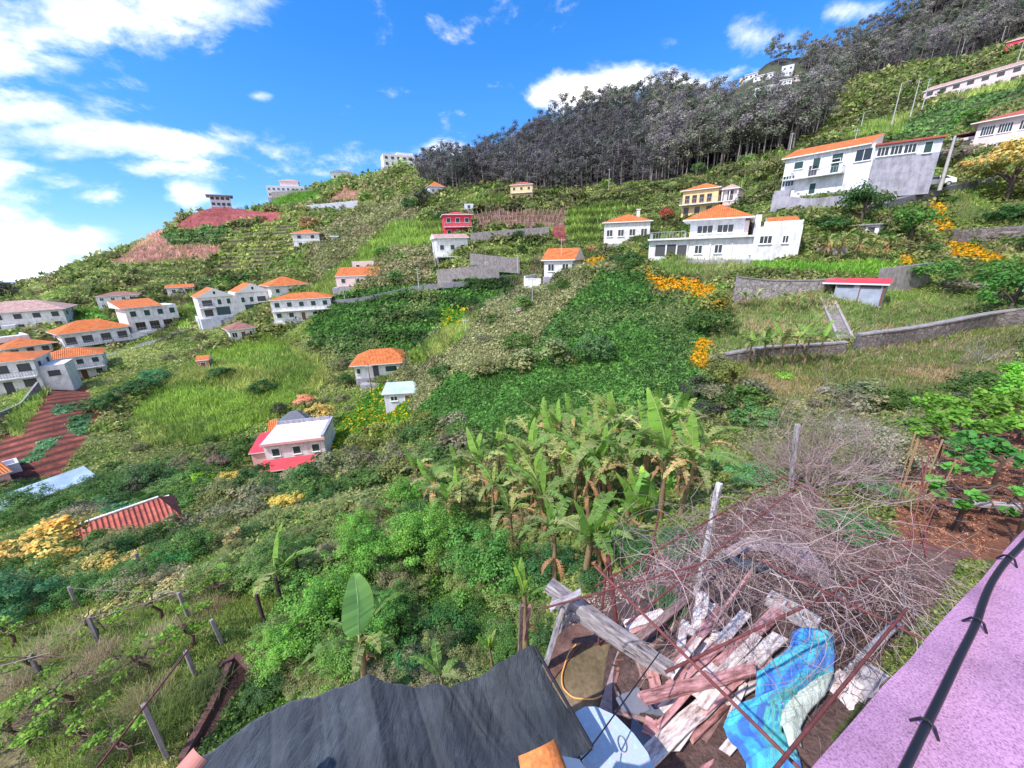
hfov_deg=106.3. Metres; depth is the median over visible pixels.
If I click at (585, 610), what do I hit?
timber beam
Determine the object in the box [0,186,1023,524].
dry weeds
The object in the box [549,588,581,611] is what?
timber beam
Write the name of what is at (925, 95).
utility pole
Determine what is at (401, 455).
shrub
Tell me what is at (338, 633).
undergrowth bush
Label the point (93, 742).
grapevine
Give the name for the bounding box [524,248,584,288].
ridge house
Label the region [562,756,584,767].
white board
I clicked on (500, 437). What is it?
banana plant
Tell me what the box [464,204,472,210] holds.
tool shed
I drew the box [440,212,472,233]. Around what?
crimson house
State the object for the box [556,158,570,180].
eucalyptus tree
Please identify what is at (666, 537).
undergrowth bush
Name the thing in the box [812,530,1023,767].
pink slab
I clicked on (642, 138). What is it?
eucalyptus tree
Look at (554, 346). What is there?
shrub
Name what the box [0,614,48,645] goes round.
grapevine
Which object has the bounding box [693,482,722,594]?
white post
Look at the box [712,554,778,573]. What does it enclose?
dark tarp
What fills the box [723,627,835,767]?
tarp
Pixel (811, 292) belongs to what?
banana plant
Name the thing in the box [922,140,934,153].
window
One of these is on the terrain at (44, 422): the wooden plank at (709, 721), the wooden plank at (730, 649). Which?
the wooden plank at (730, 649)
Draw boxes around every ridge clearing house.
[743,72,759,84]
[753,72,774,82]
[777,78,792,84]
[781,64,794,75]
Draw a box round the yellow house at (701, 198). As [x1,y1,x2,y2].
[679,183,745,217]
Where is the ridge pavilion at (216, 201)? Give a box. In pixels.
[205,194,232,207]
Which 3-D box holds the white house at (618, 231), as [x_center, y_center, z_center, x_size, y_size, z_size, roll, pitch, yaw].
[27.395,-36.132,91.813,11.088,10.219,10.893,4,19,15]
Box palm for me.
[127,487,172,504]
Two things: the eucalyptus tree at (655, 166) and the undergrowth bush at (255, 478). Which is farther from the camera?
the eucalyptus tree at (655, 166)
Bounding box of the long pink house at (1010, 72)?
[922,60,1023,98]
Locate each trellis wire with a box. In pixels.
[0,652,50,665]
[28,620,83,655]
[67,587,141,591]
[86,593,175,618]
[143,650,184,702]
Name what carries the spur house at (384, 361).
on the terrain at (44, 422)
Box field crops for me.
[159,86,1023,292]
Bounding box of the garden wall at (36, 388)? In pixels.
[0,382,41,416]
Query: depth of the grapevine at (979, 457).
7.63 m
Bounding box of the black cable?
[898,538,1023,767]
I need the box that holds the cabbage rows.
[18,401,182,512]
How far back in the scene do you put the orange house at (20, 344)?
93.28 m
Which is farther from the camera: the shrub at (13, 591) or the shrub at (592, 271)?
the shrub at (592, 271)
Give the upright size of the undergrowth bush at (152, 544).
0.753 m
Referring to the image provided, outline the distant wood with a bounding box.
[408,0,1023,180]
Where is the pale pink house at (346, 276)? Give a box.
[332,266,379,295]
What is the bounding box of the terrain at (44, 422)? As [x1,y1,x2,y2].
[0,0,1023,767]
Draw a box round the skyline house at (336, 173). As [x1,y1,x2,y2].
[330,170,351,178]
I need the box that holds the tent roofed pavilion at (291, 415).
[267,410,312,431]
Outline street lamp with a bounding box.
[891,80,910,124]
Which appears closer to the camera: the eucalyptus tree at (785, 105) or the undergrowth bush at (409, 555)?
the undergrowth bush at (409, 555)
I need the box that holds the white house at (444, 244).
[430,234,469,267]
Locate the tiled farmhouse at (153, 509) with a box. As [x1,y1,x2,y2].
[56,495,183,548]
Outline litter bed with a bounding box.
[542,623,608,683]
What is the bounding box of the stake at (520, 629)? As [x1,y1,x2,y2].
[517,604,523,651]
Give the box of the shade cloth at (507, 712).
[202,646,590,767]
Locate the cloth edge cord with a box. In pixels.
[533,645,593,747]
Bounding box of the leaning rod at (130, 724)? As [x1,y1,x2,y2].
[96,644,192,767]
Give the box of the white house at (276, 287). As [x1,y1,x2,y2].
[258,277,308,299]
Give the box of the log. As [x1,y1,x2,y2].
[946,498,1022,509]
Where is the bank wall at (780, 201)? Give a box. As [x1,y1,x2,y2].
[770,194,850,211]
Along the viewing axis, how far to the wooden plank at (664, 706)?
4.35 m
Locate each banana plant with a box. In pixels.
[226,523,320,596]
[301,573,404,679]
[399,445,438,498]
[409,459,455,505]
[409,637,465,684]
[415,477,469,514]
[432,466,479,521]
[439,443,473,500]
[448,427,506,506]
[455,430,496,490]
[462,461,514,522]
[470,416,522,484]
[476,629,498,667]
[481,442,547,516]
[487,484,542,544]
[495,417,561,493]
[500,557,546,648]
[502,443,559,522]
[507,407,554,454]
[509,457,578,536]
[517,497,589,580]
[519,397,567,455]
[526,406,573,487]
[531,399,590,437]
[537,434,582,509]
[537,490,622,589]
[546,423,608,512]
[551,428,617,517]
[556,497,633,575]
[558,406,621,486]
[561,392,592,442]
[570,389,615,443]
[573,403,632,498]
[577,424,639,507]
[586,390,636,455]
[593,426,661,518]
[596,393,644,480]
[601,401,635,448]
[603,406,643,471]
[605,400,695,469]
[612,465,676,525]
[613,388,634,448]
[614,399,680,472]
[618,385,667,469]
[624,387,712,523]
[629,506,674,544]
[635,388,695,423]
[637,389,716,479]
[649,425,707,495]
[656,457,713,512]
[663,411,746,516]
[666,393,684,421]
[672,422,744,485]
[682,406,712,433]
[734,291,753,308]
[738,331,772,366]
[748,327,779,368]
[749,288,765,307]
[762,322,808,366]
[777,291,795,309]
[780,323,823,365]
[789,294,810,311]
[790,322,828,363]
[797,289,823,303]
[804,320,849,360]
[815,233,844,255]
[829,228,864,259]
[845,232,873,258]
[855,234,886,257]
[869,233,904,259]
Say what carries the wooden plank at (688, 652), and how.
on the wooden plank at (685, 673)
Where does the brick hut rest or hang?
on the terrain at (44, 422)
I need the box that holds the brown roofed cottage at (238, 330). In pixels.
[222,322,257,341]
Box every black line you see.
[580,748,592,760]
[591,652,659,745]
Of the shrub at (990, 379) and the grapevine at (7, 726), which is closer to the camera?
the grapevine at (7, 726)
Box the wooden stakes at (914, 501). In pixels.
[874,431,956,521]
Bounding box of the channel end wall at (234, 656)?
[222,652,253,673]
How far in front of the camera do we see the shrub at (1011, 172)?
61.42 m
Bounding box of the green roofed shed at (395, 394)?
[381,381,417,412]
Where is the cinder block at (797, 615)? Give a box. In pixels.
[765,590,820,628]
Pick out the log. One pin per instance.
(983, 504)
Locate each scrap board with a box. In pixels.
[616,686,649,714]
[631,719,651,745]
[644,704,671,718]
[646,668,660,707]
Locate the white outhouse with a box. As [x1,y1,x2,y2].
[850,223,890,233]
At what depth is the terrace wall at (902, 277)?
41.58 m
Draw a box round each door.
[3,382,15,393]
[80,369,89,377]
[216,306,231,315]
[244,303,257,309]
[301,312,306,319]
[372,365,378,375]
[727,190,733,199]
[868,227,874,233]
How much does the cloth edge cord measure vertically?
0.324 m
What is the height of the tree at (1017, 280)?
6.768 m
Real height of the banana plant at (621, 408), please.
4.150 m
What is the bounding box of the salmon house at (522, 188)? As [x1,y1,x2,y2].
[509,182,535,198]
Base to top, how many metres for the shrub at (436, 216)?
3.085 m
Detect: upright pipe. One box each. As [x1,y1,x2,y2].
[597,562,607,644]
[606,554,618,624]
[645,512,659,575]
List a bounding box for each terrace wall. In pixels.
[733,276,833,301]
[878,262,934,291]
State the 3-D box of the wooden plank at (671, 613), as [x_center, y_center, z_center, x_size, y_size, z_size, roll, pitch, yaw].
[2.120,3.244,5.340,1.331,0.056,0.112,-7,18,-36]
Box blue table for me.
[575,707,654,767]
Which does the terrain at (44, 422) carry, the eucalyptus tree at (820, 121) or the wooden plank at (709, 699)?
the eucalyptus tree at (820, 121)
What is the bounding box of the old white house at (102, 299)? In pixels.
[94,291,142,308]
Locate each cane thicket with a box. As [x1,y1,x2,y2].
[723,178,749,187]
[743,160,776,178]
[770,148,789,162]
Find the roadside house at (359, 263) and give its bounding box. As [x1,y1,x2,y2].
[352,261,374,266]
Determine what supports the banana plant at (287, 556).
on the terrain at (44, 422)
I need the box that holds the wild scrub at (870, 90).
[0,34,1023,755]
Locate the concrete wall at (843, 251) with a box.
[816,248,848,254]
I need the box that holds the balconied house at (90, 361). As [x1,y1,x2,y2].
[50,347,108,378]
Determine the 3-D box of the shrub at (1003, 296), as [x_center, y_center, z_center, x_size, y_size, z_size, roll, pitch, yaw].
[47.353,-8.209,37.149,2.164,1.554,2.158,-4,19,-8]
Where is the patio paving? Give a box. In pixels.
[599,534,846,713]
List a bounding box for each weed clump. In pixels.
[0,604,110,698]
[0,642,80,710]
[0,679,83,749]
[24,646,120,734]
[52,622,142,679]
[57,629,173,720]
[62,710,166,767]
[82,658,204,758]
[85,669,215,767]
[120,609,187,660]
[148,654,248,748]
[172,586,239,620]
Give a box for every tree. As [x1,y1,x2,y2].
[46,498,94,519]
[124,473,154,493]
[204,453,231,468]
[241,618,314,686]
[266,563,367,649]
[269,402,287,415]
[292,394,315,407]
[297,216,321,227]
[302,401,339,416]
[309,632,370,693]
[318,522,402,579]
[327,505,380,538]
[338,371,355,386]
[363,585,414,653]
[372,504,457,576]
[376,476,432,512]
[408,352,420,363]
[411,185,430,206]
[416,497,474,550]
[424,147,438,179]
[426,152,450,182]
[431,156,447,183]
[433,150,446,183]
[437,157,454,179]
[439,522,532,609]
[442,148,464,186]
[442,155,462,186]
[445,163,464,184]
[453,145,475,180]
[454,152,468,185]
[457,161,474,181]
[459,146,476,177]
[463,149,485,182]
[464,146,475,181]
[468,155,487,179]
[470,147,491,178]
[473,148,491,174]
[478,151,490,180]
[483,154,504,178]
[486,146,505,179]
[489,145,506,177]
[490,155,504,178]
[494,142,519,176]
[496,147,519,180]
[498,147,525,181]
[501,137,515,161]
[501,146,518,177]
[511,154,537,182]
[514,144,523,178]
[516,155,529,180]
[519,161,539,183]
[520,141,527,172]
[522,142,534,172]
[522,143,545,173]
[525,156,547,186]
[527,137,540,172]
[527,152,539,174]
[529,138,550,168]
[533,152,552,179]
[534,162,554,184]
[536,155,553,181]
[541,159,559,182]
[542,146,556,181]
[543,158,557,178]
[545,131,564,162]
[547,140,564,177]
[547,161,562,183]
[548,144,563,171]
[550,163,565,183]
[553,136,564,154]
[554,153,575,186]
[555,140,568,165]
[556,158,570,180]
[558,153,572,174]
[559,134,587,180]
[560,164,576,184]
[564,134,586,159]
[564,153,580,184]
[567,166,579,184]
[571,158,591,186]
[573,140,589,172]
[573,154,587,176]
[574,144,590,177]
[578,157,592,182]
[582,134,596,161]
[583,136,601,175]
[583,151,596,177]
[585,139,603,176]
[588,139,613,178]
[589,127,599,169]
[594,159,602,180]
[596,146,610,179]
[596,150,615,175]
[598,163,610,178]
[601,139,628,177]
[602,140,623,172]
[604,132,622,173]
[604,151,621,183]
[606,132,631,174]
[610,154,627,177]
[610,156,629,180]
[614,154,630,180]
[615,141,635,170]
[616,127,630,167]
[619,139,636,172]
[623,138,638,171]
[624,159,639,181]
[629,135,638,161]
[630,140,646,159]
[630,146,641,177]
[631,151,649,180]
[632,145,653,180]
[638,147,651,178]
[639,129,660,165]
[640,133,666,178]
[645,132,666,180]
[646,125,665,167]
[646,141,666,180]
[648,141,674,179]
[649,139,665,178]
[652,117,678,141]
[654,131,678,176]
[656,137,678,177]
[656,153,673,178]
[659,205,674,220]
[661,116,682,165]
[663,135,690,174]
[663,145,677,175]
[669,136,692,173]
[672,143,694,173]
[674,109,700,167]
[674,120,700,173]
[677,128,692,173]
[684,115,708,165]
[684,124,718,172]
[686,130,713,169]
[690,162,706,175]
[691,107,720,164]
[692,106,709,140]
[696,124,719,164]
[697,126,718,168]
[700,123,731,165]
[701,119,732,164]
[702,132,724,160]
[707,108,731,124]
[708,122,726,163]
[708,131,731,165]
[711,111,730,157]
[713,124,740,165]
[716,134,740,161]
[721,106,752,161]
[724,130,738,161]
[726,107,740,159]
[727,105,742,147]
[730,120,751,161]
[732,97,763,161]
[735,87,771,146]
[735,115,763,155]
[736,99,768,154]
[737,108,768,155]
[737,135,761,154]
[745,109,777,152]
[751,94,768,112]
[751,103,767,150]
[751,125,770,152]
[756,111,786,152]
[760,113,780,152]
[763,109,795,148]
[766,98,785,149]
[767,84,795,146]
[770,95,798,146]
[771,114,790,147]
[773,95,798,144]
[777,107,796,149]
[779,87,816,145]
[782,82,814,149]
[787,94,822,146]
[792,95,821,133]
[796,84,823,140]
[799,108,823,133]
[800,106,820,136]
[802,92,820,134]
[834,179,898,223]
[885,201,950,239]
[947,104,989,128]
[951,135,1023,200]
[969,264,1023,308]
[990,360,1023,406]
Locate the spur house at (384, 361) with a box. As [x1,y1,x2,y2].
[349,348,404,390]
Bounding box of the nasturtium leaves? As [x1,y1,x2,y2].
[321,305,468,462]
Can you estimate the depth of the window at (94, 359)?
83.27 m
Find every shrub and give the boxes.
[0,280,20,298]
[0,513,93,575]
[0,545,19,564]
[0,558,70,626]
[31,569,98,614]
[60,549,146,581]
[62,528,107,551]
[70,392,123,411]
[77,564,120,604]
[81,527,116,550]
[82,312,117,321]
[82,576,157,619]
[87,529,156,554]
[97,482,117,494]
[98,376,167,399]
[99,461,129,471]
[105,379,121,384]
[110,462,158,477]
[113,391,132,400]
[114,522,165,542]
[119,545,153,562]
[129,442,148,451]
[131,520,181,547]
[134,511,188,545]
[137,367,173,383]
[140,543,198,571]
[142,456,178,470]
[143,565,197,606]
[150,465,181,480]
[160,353,175,359]
[161,454,199,476]
[170,470,214,504]
[174,511,218,528]
[181,515,221,533]
[187,471,214,489]
[187,501,232,523]
[188,561,228,587]
[189,332,206,340]
[193,513,239,533]
[196,484,232,505]
[199,444,220,455]
[201,434,219,441]
[202,527,245,552]
[205,366,236,378]
[210,450,243,466]
[212,470,239,482]
[217,454,242,472]
[218,468,262,495]
[219,494,265,520]
[220,434,256,458]
[220,496,267,524]
[223,273,251,280]
[225,480,277,504]
[237,462,278,475]
[238,487,275,504]
[240,467,282,484]
[241,530,288,562]
[244,378,279,393]
[255,323,281,330]
[258,492,292,511]
[267,490,306,508]
[271,470,321,493]
[284,460,325,484]
[290,523,335,544]
[298,450,344,477]
[299,486,336,503]
[300,472,346,495]
[303,337,323,346]
[315,396,329,402]
[318,473,348,487]
[330,487,378,512]
[331,357,350,369]
[331,394,350,402]
[338,444,361,457]
[338,449,387,476]
[343,405,354,410]
[343,431,365,449]
[347,472,391,490]
[356,433,384,451]
[361,421,393,444]
[361,467,408,487]
[370,454,419,482]
[371,246,391,254]
[378,448,423,475]
[382,421,408,439]
[383,445,415,459]
[384,434,406,452]
[386,269,403,279]
[391,420,425,444]
[394,251,407,258]
[395,446,435,475]
[401,197,422,206]
[406,408,431,424]
[413,447,461,476]
[414,436,438,451]
[417,414,445,436]
[422,444,456,463]
[426,364,450,378]
[430,428,482,460]
[431,212,445,219]
[434,409,467,436]
[434,434,462,456]
[436,425,485,450]
[442,418,480,434]
[462,358,507,378]
[462,429,511,457]
[464,181,480,186]
[474,303,485,309]
[476,335,492,343]
[484,313,500,322]
[494,347,539,374]
[502,331,534,348]
[510,294,535,311]
[511,230,523,236]
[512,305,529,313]
[516,244,525,252]
[535,336,580,364]
[546,276,571,292]
[567,242,581,247]
[570,331,614,359]
[576,282,584,289]
[586,244,595,251]
[587,268,605,274]
[596,242,607,249]
[604,253,618,261]
[614,248,645,264]
[621,244,648,257]
[622,258,643,269]
[677,374,716,399]
[683,307,743,332]
[691,381,734,399]
[692,399,727,419]
[694,288,737,312]
[700,356,752,384]
[710,353,725,361]
[714,393,767,408]
[717,409,821,476]
[720,374,978,570]
[723,384,776,405]
[727,398,746,410]
[727,401,784,427]
[731,377,783,400]
[737,153,758,161]
[747,158,785,178]
[761,336,958,511]
[774,371,795,379]
[805,389,855,407]
[808,214,855,230]
[814,386,836,400]
[823,414,894,449]
[825,378,892,394]
[831,388,889,414]
[838,420,944,480]
[861,449,921,480]
[862,386,927,410]
[877,229,899,236]
[878,218,905,233]
[900,240,920,248]
[903,227,925,234]
[909,259,971,282]
[914,381,975,404]
[917,244,942,250]
[935,278,987,291]
[937,142,982,165]
[941,194,961,201]
[944,368,1002,390]
[947,391,981,401]
[951,370,1015,394]
[955,339,1008,365]
[971,203,1023,224]
[972,256,1023,276]
[992,292,1015,304]
[996,167,1023,183]
[997,300,1023,309]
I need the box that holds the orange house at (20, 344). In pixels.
[0,338,56,352]
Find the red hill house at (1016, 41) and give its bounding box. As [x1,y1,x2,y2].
[1005,36,1023,52]
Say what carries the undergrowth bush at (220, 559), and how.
on the terrain at (44, 422)
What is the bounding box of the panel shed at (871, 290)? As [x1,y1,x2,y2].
[822,278,893,307]
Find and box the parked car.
[930,175,956,186]
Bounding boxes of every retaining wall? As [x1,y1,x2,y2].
[436,263,498,287]
[470,227,548,241]
[470,253,519,273]
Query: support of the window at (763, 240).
in the white villa at (719, 231)
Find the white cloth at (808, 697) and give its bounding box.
[780,672,832,747]
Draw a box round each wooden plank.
[614,709,654,721]
[623,608,663,630]
[624,623,667,633]
[635,596,691,640]
[637,661,756,705]
[641,715,664,736]
[643,632,787,766]
[655,669,708,729]
[657,662,717,712]
[665,642,724,683]
[667,615,732,660]
[667,635,701,678]
[671,726,696,751]
[673,605,724,665]
[675,618,688,650]
[677,638,712,672]
[681,622,719,640]
[689,657,772,743]
[691,591,709,626]
[691,610,751,677]
[691,632,761,699]
[698,658,746,709]
[699,706,730,743]
[700,759,713,767]
[702,678,746,714]
[705,643,737,666]
[707,603,722,629]
[713,601,790,666]
[718,637,727,646]
[719,738,736,756]
[722,569,751,609]
[723,678,756,705]
[727,681,746,716]
[828,669,864,709]
[843,654,888,703]
[857,619,901,659]
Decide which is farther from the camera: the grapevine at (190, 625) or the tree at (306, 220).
the tree at (306, 220)
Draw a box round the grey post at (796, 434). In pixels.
[788,424,800,487]
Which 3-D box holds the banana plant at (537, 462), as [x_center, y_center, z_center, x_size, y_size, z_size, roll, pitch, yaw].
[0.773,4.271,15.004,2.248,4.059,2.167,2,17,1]
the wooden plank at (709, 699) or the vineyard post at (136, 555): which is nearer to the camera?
the wooden plank at (709, 699)
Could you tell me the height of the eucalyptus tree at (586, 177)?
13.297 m
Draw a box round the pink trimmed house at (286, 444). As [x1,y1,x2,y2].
[248,416,334,473]
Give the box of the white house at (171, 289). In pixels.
[164,281,194,299]
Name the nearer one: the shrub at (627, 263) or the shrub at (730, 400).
the shrub at (730, 400)
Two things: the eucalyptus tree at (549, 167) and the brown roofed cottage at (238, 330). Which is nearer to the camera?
the brown roofed cottage at (238, 330)
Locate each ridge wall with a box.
[271,189,317,197]
[305,200,357,209]
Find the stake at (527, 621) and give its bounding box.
[524,604,530,640]
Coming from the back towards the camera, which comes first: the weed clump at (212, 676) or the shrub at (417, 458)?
the shrub at (417, 458)
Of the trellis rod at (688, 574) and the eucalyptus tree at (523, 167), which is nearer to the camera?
the trellis rod at (688, 574)
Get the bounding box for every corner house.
[0,350,82,394]
[951,110,1023,147]
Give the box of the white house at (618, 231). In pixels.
[602,209,652,246]
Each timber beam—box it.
[544,578,674,679]
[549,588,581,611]
[551,598,660,675]
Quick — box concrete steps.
[821,295,853,339]
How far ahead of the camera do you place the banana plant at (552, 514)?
10.77 m
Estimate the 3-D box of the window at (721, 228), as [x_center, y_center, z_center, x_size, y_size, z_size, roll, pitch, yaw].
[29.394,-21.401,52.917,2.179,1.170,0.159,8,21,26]
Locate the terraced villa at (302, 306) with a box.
[268,292,332,325]
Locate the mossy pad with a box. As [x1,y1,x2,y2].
[552,644,610,716]
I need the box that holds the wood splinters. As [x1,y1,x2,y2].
[611,575,850,724]
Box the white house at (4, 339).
[0,332,29,343]
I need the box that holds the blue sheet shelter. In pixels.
[0,466,94,510]
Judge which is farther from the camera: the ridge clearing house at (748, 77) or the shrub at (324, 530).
the ridge clearing house at (748, 77)
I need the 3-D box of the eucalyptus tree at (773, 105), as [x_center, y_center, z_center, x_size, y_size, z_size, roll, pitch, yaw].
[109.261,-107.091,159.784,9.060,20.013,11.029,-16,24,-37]
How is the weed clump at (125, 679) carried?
on the terrain at (44, 422)
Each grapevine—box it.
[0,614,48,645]
[0,631,102,673]
[0,661,107,711]
[0,679,80,757]
[7,690,114,750]
[60,714,145,761]
[71,628,184,683]
[73,601,132,635]
[98,572,201,626]
[159,598,219,647]
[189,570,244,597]
[894,398,1023,473]
[908,391,987,428]
[922,390,1023,445]
[925,461,1020,531]
[942,428,1023,512]
[969,387,1023,441]
[981,432,1023,486]
[997,482,1023,543]
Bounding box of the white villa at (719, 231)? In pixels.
[648,204,803,263]
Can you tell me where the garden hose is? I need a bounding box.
[561,644,602,699]
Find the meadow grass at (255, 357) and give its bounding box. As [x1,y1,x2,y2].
[3,77,1023,445]
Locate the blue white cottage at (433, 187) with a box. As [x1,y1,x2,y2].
[425,182,444,192]
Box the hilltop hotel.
[266,179,305,201]
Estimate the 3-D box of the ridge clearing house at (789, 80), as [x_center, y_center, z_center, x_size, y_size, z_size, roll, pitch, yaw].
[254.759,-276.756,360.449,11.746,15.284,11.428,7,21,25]
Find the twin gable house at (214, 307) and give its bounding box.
[191,283,268,330]
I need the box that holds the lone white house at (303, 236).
[290,230,322,246]
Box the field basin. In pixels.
[2,458,22,474]
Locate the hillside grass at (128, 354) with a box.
[0,36,1023,540]
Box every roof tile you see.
[176,747,206,767]
[518,739,565,767]
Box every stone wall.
[724,340,847,362]
[853,308,1023,350]
[951,225,1023,242]
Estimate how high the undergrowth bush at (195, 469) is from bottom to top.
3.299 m
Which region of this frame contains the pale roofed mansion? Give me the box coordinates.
[0,300,77,330]
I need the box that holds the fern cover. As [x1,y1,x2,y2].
[304,268,716,448]
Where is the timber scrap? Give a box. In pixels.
[634,660,651,679]
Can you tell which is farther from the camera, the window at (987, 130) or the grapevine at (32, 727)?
the window at (987, 130)
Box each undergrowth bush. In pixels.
[0,477,21,490]
[0,481,23,495]
[0,482,65,510]
[0,505,42,531]
[0,506,21,515]
[0,531,15,542]
[0,548,44,574]
[2,568,36,601]
[8,538,51,557]
[8,578,70,612]
[14,553,67,580]
[15,512,77,534]
[24,485,109,523]
[33,498,74,517]
[36,531,70,549]
[41,500,107,534]
[46,564,112,611]
[52,534,86,549]
[54,549,121,584]
[63,472,113,495]
[78,523,154,554]
[84,470,128,498]
[85,560,172,609]
[86,560,166,614]
[97,486,147,504]
[99,459,174,500]
[105,549,175,584]
[130,560,200,598]
[132,478,185,503]
[135,535,174,557]
[156,524,220,567]
[157,459,227,495]
[166,477,220,508]
[166,520,230,553]
[168,523,207,539]
[168,561,235,610]
[168,579,213,605]
[191,474,247,509]
[198,549,239,569]
[215,553,284,594]
[216,538,251,556]
[220,557,268,592]
[227,518,268,539]
[229,474,276,495]
[237,503,293,534]
[237,665,295,713]
[241,611,300,651]
[245,477,284,497]
[248,560,301,597]
[250,524,315,562]
[251,630,301,677]
[267,553,305,574]
[268,601,317,627]
[273,478,313,506]
[273,522,318,546]
[275,656,322,700]
[278,464,323,481]
[278,661,309,695]
[279,620,343,670]
[286,580,343,623]
[289,619,325,657]
[291,550,325,581]
[291,570,347,601]
[298,667,351,698]
[309,500,345,524]
[310,617,347,667]
[313,535,349,565]
[314,663,357,694]
[315,565,358,593]
[327,492,355,506]
[334,558,367,582]
[337,582,387,618]
[341,467,372,488]
[346,647,376,675]
[351,654,400,683]
[353,498,387,517]
[358,510,383,523]
[359,516,388,536]
[364,601,402,657]
[368,559,414,591]
[370,649,399,679]
[373,522,416,557]
[374,635,442,685]
[375,578,429,628]
[377,551,412,580]
[381,573,429,611]
[383,542,435,577]
[390,637,428,686]
[392,497,434,535]
[394,481,431,498]
[396,603,429,640]
[403,596,488,657]
[405,624,426,647]
[406,660,445,687]
[407,526,443,551]
[416,537,464,582]
[417,619,466,658]
[421,469,453,486]
[422,543,457,568]
[427,457,455,473]
[428,638,484,686]
[440,586,481,623]
[442,569,481,599]
[448,656,478,684]
[449,659,501,685]
[453,511,499,541]
[453,599,496,641]
[465,479,507,498]
[465,643,488,672]
[466,566,514,609]
[467,480,506,509]
[471,536,519,564]
[473,612,515,658]
[476,614,516,652]
[484,571,542,616]
[484,611,513,635]
[488,574,529,618]
[489,496,523,518]
[489,528,521,555]
[493,635,517,663]
[497,479,539,503]
[502,509,536,530]
[513,513,558,549]
[514,568,545,598]
[514,598,546,633]
[515,542,544,569]
[518,538,575,596]
[524,551,545,575]
[528,612,553,657]
[530,493,556,514]
[567,553,604,592]
[593,522,631,560]
[615,524,658,579]
[645,583,690,624]
[657,522,700,559]
[680,453,726,472]
[723,459,788,486]
[813,505,904,546]
[857,474,908,497]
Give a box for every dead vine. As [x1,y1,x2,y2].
[585,452,804,732]
[626,435,1013,690]
[645,506,944,764]
[722,520,965,657]
[738,571,923,756]
[806,599,919,743]
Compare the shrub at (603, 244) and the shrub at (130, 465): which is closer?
the shrub at (130, 465)
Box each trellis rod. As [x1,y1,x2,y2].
[542,562,704,609]
[594,476,784,586]
[594,565,800,767]
[625,486,797,625]
[664,554,913,673]
[665,562,736,579]
[736,511,966,557]
[761,560,921,639]
[772,608,907,767]
[779,474,940,549]
[907,454,929,550]
[921,448,926,556]
[921,473,947,539]
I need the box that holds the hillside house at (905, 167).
[774,133,947,197]
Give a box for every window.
[0,366,9,373]
[12,314,21,318]
[16,363,31,371]
[23,378,36,386]
[32,313,40,317]
[41,345,49,349]
[47,370,61,375]
[51,311,59,315]
[64,337,77,344]
[75,358,84,364]
[81,335,93,342]
[91,356,99,362]
[95,367,103,373]
[100,332,111,339]
[117,330,127,337]
[129,311,137,316]
[135,322,146,329]
[143,309,150,315]
[149,320,160,327]
[156,308,163,313]
[163,318,171,326]
[168,307,175,312]
[271,448,280,457]
[292,445,301,454]
[311,443,320,452]
[385,365,396,372]
[390,396,397,401]
[547,264,554,271]
[562,263,568,269]
[606,230,612,236]
[618,229,623,236]
[629,229,635,235]
[640,228,646,234]
[683,207,688,216]
[691,195,696,202]
[694,206,699,214]
[694,245,702,253]
[696,225,713,234]
[699,194,704,201]
[706,193,711,200]
[713,244,722,253]
[716,224,733,233]
[758,235,772,244]
[781,235,789,243]
[793,161,803,169]
[807,182,816,194]
[808,165,817,175]
[811,157,821,169]
[829,158,840,172]
[830,152,843,163]
[853,147,873,162]
[875,146,889,157]
[889,144,903,155]
[902,143,917,154]
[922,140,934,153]
[959,139,970,146]
[979,125,995,136]
[996,121,1014,133]
[1013,66,1021,72]
[1017,120,1023,130]
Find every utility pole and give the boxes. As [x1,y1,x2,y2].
[910,80,921,116]
[921,79,931,109]
[937,136,958,190]
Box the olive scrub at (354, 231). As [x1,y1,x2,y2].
[304,191,601,409]
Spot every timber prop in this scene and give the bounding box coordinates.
[543,606,565,668]
[558,612,574,635]
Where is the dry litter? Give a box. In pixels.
[565,427,1021,661]
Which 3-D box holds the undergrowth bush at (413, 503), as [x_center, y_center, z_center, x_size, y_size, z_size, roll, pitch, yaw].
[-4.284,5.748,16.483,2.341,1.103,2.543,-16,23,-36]
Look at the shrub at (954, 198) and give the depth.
57.35 m
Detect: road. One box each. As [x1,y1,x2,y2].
[106,317,272,355]
[331,273,524,303]
[867,176,999,211]
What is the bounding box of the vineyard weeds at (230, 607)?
[0,560,286,767]
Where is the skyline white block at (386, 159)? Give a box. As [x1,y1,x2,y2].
[380,152,418,169]
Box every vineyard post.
[27,654,41,677]
[67,586,78,607]
[86,616,101,644]
[133,552,139,561]
[140,702,169,761]
[176,591,189,616]
[183,649,197,676]
[209,618,224,645]
[254,594,265,624]
[274,576,283,605]
[293,549,300,576]
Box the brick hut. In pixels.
[195,355,212,367]
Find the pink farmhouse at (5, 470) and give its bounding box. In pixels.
[0,461,13,491]
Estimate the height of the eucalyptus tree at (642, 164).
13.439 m
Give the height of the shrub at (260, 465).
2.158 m
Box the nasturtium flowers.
[583,200,1006,367]
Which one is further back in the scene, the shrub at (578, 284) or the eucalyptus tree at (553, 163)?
the eucalyptus tree at (553, 163)
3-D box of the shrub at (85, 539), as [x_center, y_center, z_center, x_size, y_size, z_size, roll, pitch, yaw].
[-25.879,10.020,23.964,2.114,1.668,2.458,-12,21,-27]
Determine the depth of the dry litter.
7.51 m
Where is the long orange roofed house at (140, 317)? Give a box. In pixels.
[46,298,181,347]
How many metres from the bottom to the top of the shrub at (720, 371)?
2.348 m
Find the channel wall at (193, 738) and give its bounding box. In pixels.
[177,662,233,761]
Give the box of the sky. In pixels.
[0,0,919,281]

